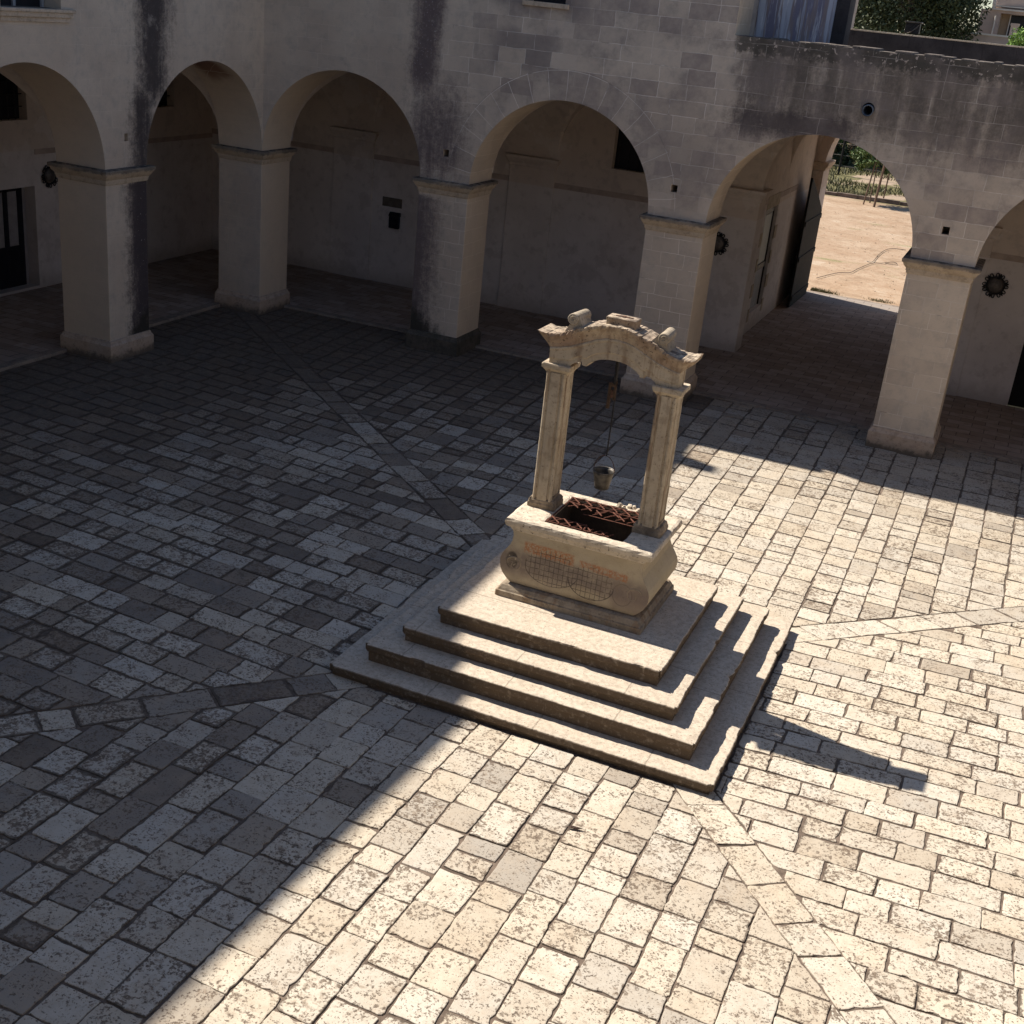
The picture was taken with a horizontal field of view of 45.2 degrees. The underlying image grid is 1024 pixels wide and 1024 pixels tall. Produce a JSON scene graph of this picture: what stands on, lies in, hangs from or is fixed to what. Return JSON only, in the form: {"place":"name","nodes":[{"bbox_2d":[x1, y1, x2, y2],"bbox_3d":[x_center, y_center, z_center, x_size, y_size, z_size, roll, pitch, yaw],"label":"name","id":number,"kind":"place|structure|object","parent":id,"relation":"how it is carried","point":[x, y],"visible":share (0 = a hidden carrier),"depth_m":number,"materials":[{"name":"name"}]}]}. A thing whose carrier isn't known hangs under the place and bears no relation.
{"place":"outdoors","nodes":[
{"label":"outdoors","id":0,"kind":"place"},
{"bbox_2d":[0,307,1023,1023],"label":"courtyard paving","id":1,"kind":"structure","parent":0,"point":[200,993],"depth_m":14.27,"materials":[{"name":"stone"}]},
{"bbox_2d":[0,301,1023,463],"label":"kerb","id":2,"kind":"structure","parent":1,"relation":"on","point":[27,359],"depth_m":26.41,"materials":[{"name":"stone"}]},
{"bbox_2d":[330,309,792,794],"bbox_3d":[0.934,1.150,16.067,4.899,7.523,4.575,14,24,19],"label":"stone well","id":3,"kind":"object","parent":1,"relation":"on","point":[591,627],"visible":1,"depth_m":15.11,"materials":[{"name":"stone"}]},
{"bbox_2d":[606,361,619,408],"bbox_3d":[1.242,-1.587,15.050,0.100,0.680,0.060,14,24,19],"label":"pulley","id":4,"kind":"object","parent":3,"relation":"hanging from","point":[611,392],"visible":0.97,"depth_m":15.06,"materials":[{"name":"metal"}]},
{"bbox_2d":[606,395,615,455],"bbox_3d":[1.226,-1.083,15.246,0.022,0.840,0.016,14,24,19],"label":"rope","id":5,"kind":"object","parent":4,"relation":"hanging from","point":[610,427],"visible":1,"depth_m":15.25,"materials":[{"name":"fabric"}]},
{"bbox_2d":[593,455,614,490],"bbox_3d":[1.154,-0.506,15.494,0.286,0.445,0.286,14,24,19],"label":"bucket","id":6,"kind":"object","parent":5,"relation":"hanging from","point":[603,475],"visible":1,"depth_m":15.47,"materials":[{"name":"metal"}]},
{"bbox_2d":[566,825,583,828],"bbox_3d":[0.652,3.272,12.757,0.184,0.020,0.043,8,23,5],"label":"fallen leaf","id":7,"kind":"object","parent":1,"relation":"on","point":[573,827],"visible":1,"depth_m":12.75,"materials":[{"name":"beige plant"}]},
{"bbox_2d":[0,249,1023,458],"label":"arcade floor","id":8,"kind":"structure","parent":0,"point":[817,354],"depth_m":29.69,"materials":[{"name":"grey stone"}]},
{"bbox_2d":[754,0,855,44],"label":"rooftop wall","id":9,"kind":"structure","parent":0,"point":[825,21],"depth_m":23.88,"materials":[{"name":"paint"}]},
{"bbox_2d":[807,143,911,305],"bbox_3d":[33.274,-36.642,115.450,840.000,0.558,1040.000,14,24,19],"label":"yard","id":10,"kind":"structure","parent":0,"point":[844,250],"depth_m":47.49,"materials":[{"name":"beige sand"}]},
{"bbox_2d":[0,0,264,362],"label":"arcade wing","id":11,"kind":"structure","parent":10,"relation":"on","point":[107,107],"depth_m":24.57,"materials":[{"name":"beige stone"}]},
{"bbox_2d":[0,73,21,119],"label":"window","id":12,"kind":"structure","parent":11,"relation":"in","point":[9,104],"depth_m":27.39,"materials":[{"name":"glass"}]},
{"bbox_2d":[0,187,28,289],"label":"door","id":13,"kind":"structure","parent":11,"relation":"in","point":[14,268],"depth_m":28.57,"materials":[{"name":"grey paint"}]},
{"bbox_2d":[0,0,43,6],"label":"window","id":14,"kind":"structure","parent":11,"relation":"in","point":[38,3],"depth_m":21.02,"materials":[{"name":"black glass"}]},
{"bbox_2d":[41,165,57,187],"bbox_3d":[-10.778,-7.852,28.726,0.105,0.569,0.568,14,24,19],"label":"iron wreath","id":15,"kind":"object","parent":11,"relation":"attached to","point":[48,176],"visible":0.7,"depth_m":28.67,"materials":[{"name":"brown metal"}]},
{"bbox_2d":[158,85,169,105],"bbox_3d":[-9.144,-11.007,31.773,0.142,1.010,0.800,14,24,19],"label":"window","id":16,"kind":"structure","parent":11,"relation":"in","point":[163,101],"depth_m":32.13,"materials":[{"name":"glass"}]},
{"bbox_2d":[211,0,1023,459],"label":"arcade wing","id":17,"kind":"structure","parent":10,"relation":"on","point":[597,158],"depth_m":26.04,"materials":[{"name":"beige stone"}]},
{"bbox_2d":[382,196,401,208],"bbox_3d":[-3.156,-8.172,32.481,0.580,0.240,0.035,14,24,19],"label":"wall plaque","id":18,"kind":"object","parent":17,"relation":"attached to","point":[392,202],"depth_m":32.46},
{"bbox_2d":[388,211,400,228],"bbox_3d":[-3.116,-7.714,32.556,0.310,0.410,0.130,14,24,19],"label":"letter box","id":19,"kind":"object","parent":17,"relation":"attached to","point":[394,220],"visible":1,"depth_m":32.52,"materials":[{"name":"metal"}]},
{"bbox_2d":[534,0,565,3],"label":"window","id":20,"kind":"structure","parent":17,"relation":"in","point":[550,1],"depth_m":24.46,"materials":[{"name":"black glass"}]},
{"bbox_2d":[614,128,643,171],"bbox_3d":[2.992,-8.765,29.668,1.000,1.050,0.150,14,24,19],"label":"window","id":21,"kind":"structure","parent":17,"relation":"in","point":[627,158],"depth_m":29.82,"materials":[{"name":"glass"}]},
{"bbox_2d":[714,232,728,255],"bbox_3d":[4.893,-6.399,29.350,0.568,0.568,0.105,14,24,19],"label":"iron wreath","id":22,"kind":"object","parent":17,"relation":"attached to","point":[720,244],"visible":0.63,"depth_m":29.29,"materials":[{"name":"brown metal"}]},
{"bbox_2d":[746,192,780,321],"bbox_3d":[6.476,-6.493,32.043,0.154,3.520,2.080,14,24,19],"label":"door","id":23,"kind":"structure","parent":17,"relation":"in","point":[774,200],"depth_m":32.14,"materials":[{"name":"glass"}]},
{"bbox_2d":[848,28,1023,64],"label":"parapet","id":24,"kind":"structure","parent":17,"relation":"on","point":[965,49],"depth_m":24.40,"materials":[{"name":"stone"}]},
{"bbox_2d":[904,21,922,33],"bbox_3d":[8.032,-9.701,24.653,0.340,0.232,0.287,14,24,19],"label":"floodlight","id":25,"kind":"object","parent":24,"relation":"on","point":[912,27],"visible":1,"depth_m":24.58,"materials":[{"name":"metal"}]},
{"bbox_2d":[982,273,1008,297],"bbox_3d":[10.710,-5.018,27.269,0.568,0.568,0.105,14,24,19],"label":"iron wreath","id":26,"kind":"object","parent":17,"relation":"attached to","point":[994,285],"visible":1,"depth_m":27.25,"materials":[{"name":"brown metal"}]},
{"bbox_2d":[1007,344,1023,407],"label":"door","id":27,"kind":"structure","parent":17,"relation":"in","point":[1016,398],"depth_m":28.06,"materials":[{"name":"brown wood"}]},
{"bbox_2d":[808,290,898,306],"bbox_3d":[10.837,-6.270,37.380,3.820,0.230,0.320,14,24,19],"label":"threshold","id":28,"kind":"object","parent":10,"relation":"on","point":[853,298],"visible":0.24,"depth_m":37.54,"materials":[{"name":"stone"}]},
{"bbox_2d":[810,165,903,303],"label":"grass","id":29,"kind":"structure","parent":10,"relation":"on","point":[840,186],"depth_m":63.68,"materials":[{"name":"green plant"}]},
{"bbox_2d":[832,141,882,167],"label":"shrub","id":30,"kind":"object","parent":10,"relation":"on","point":[847,160],"visible":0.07,"depth_m":74.44,"materials":[{"name":"green plant"}]},
{"bbox_2d":[834,140,880,174],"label":"wire fence","id":31,"kind":"object","parent":10,"relation":"on","point":[841,157],"visible":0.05,"depth_m":68.28,"materials":[{"name":"brown metal"}]},
{"bbox_2d":[817,248,903,277],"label":"hose","id":32,"kind":"object","parent":10,"relation":"on","point":[867,264],"visible":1,"depth_m":43.77,"materials":[{"name":"rubber"}]},
{"bbox_2d":[820,212,905,301],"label":"pebbles","id":33,"kind":"object","parent":10,"relation":"on","point":[874,251],"visible":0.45,"depth_m":46.19,"materials":[{"name":"beige gravel"}]},
{"bbox_2d":[825,191,907,205],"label":"yard kerb","id":34,"kind":"structure","parent":10,"relation":"on","point":[880,200],"depth_m":59.95,"materials":[{"name":"grey stone"}]},
{"bbox_2d":[849,146,889,202],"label":"sapling","id":35,"kind":"object","parent":10,"relation":"on","point":[868,159],"visible":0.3,"depth_m":58.30,"materials":[{"name":"green plant"}]},
{"bbox_2d":[863,158,877,204],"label":"stake","id":36,"kind":"object","parent":10,"relation":"on","point":[869,182],"visible":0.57,"depth_m":58.09,"materials":[{"name":"brown wood"}]},
{"bbox_2d":[873,165,884,206],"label":"stake","id":37,"kind":"object","parent":10,"relation":"on","point":[879,185],"visible":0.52,"depth_m":57.63,"materials":[{"name":"brown wood"}]},
{"bbox_2d":[849,4,915,147],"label":"evergreen tree","id":38,"kind":"object","parent":10,"relation":"on","point":[898,12],"visible":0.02,"depth_m":81.00,"materials":[{"name":"green plant"}]},
{"bbox_2d":[883,174,889,197],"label":"stake","id":39,"kind":"object","parent":10,"relation":"on","point":[886,185],"visible":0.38,"depth_m":60.54,"materials":[{"name":"brown wood"}]},
{"bbox_2d":[853,0,991,41],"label":"evergreen tree","id":40,"kind":"object","parent":10,"relation":"on","point":[875,15],"visible":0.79,"depth_m":71.91,"materials":[{"name":"green plant"}]},
{"bbox_2d":[959,0,1023,44],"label":"house","id":41,"kind":"structure","parent":10,"relation":"on","point":[1002,19],"depth_m":75.39,"materials":[{"name":"paint"}]},
{"bbox_2d":[1006,14,1023,35],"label":"window","id":42,"kind":"structure","parent":41,"relation":"in","point":[1018,19],"depth_m":75.76,"materials":[{"name":"white paint"}]},
{"bbox_2d":[1006,26,1023,46],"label":"broadleaf tree","id":43,"kind":"object","parent":10,"relation":"on","point":[1015,40],"visible":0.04,"depth_m":64.12,"materials":[{"name":"green plant"}]},
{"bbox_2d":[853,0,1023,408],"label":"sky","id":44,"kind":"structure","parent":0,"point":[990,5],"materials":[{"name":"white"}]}
]}

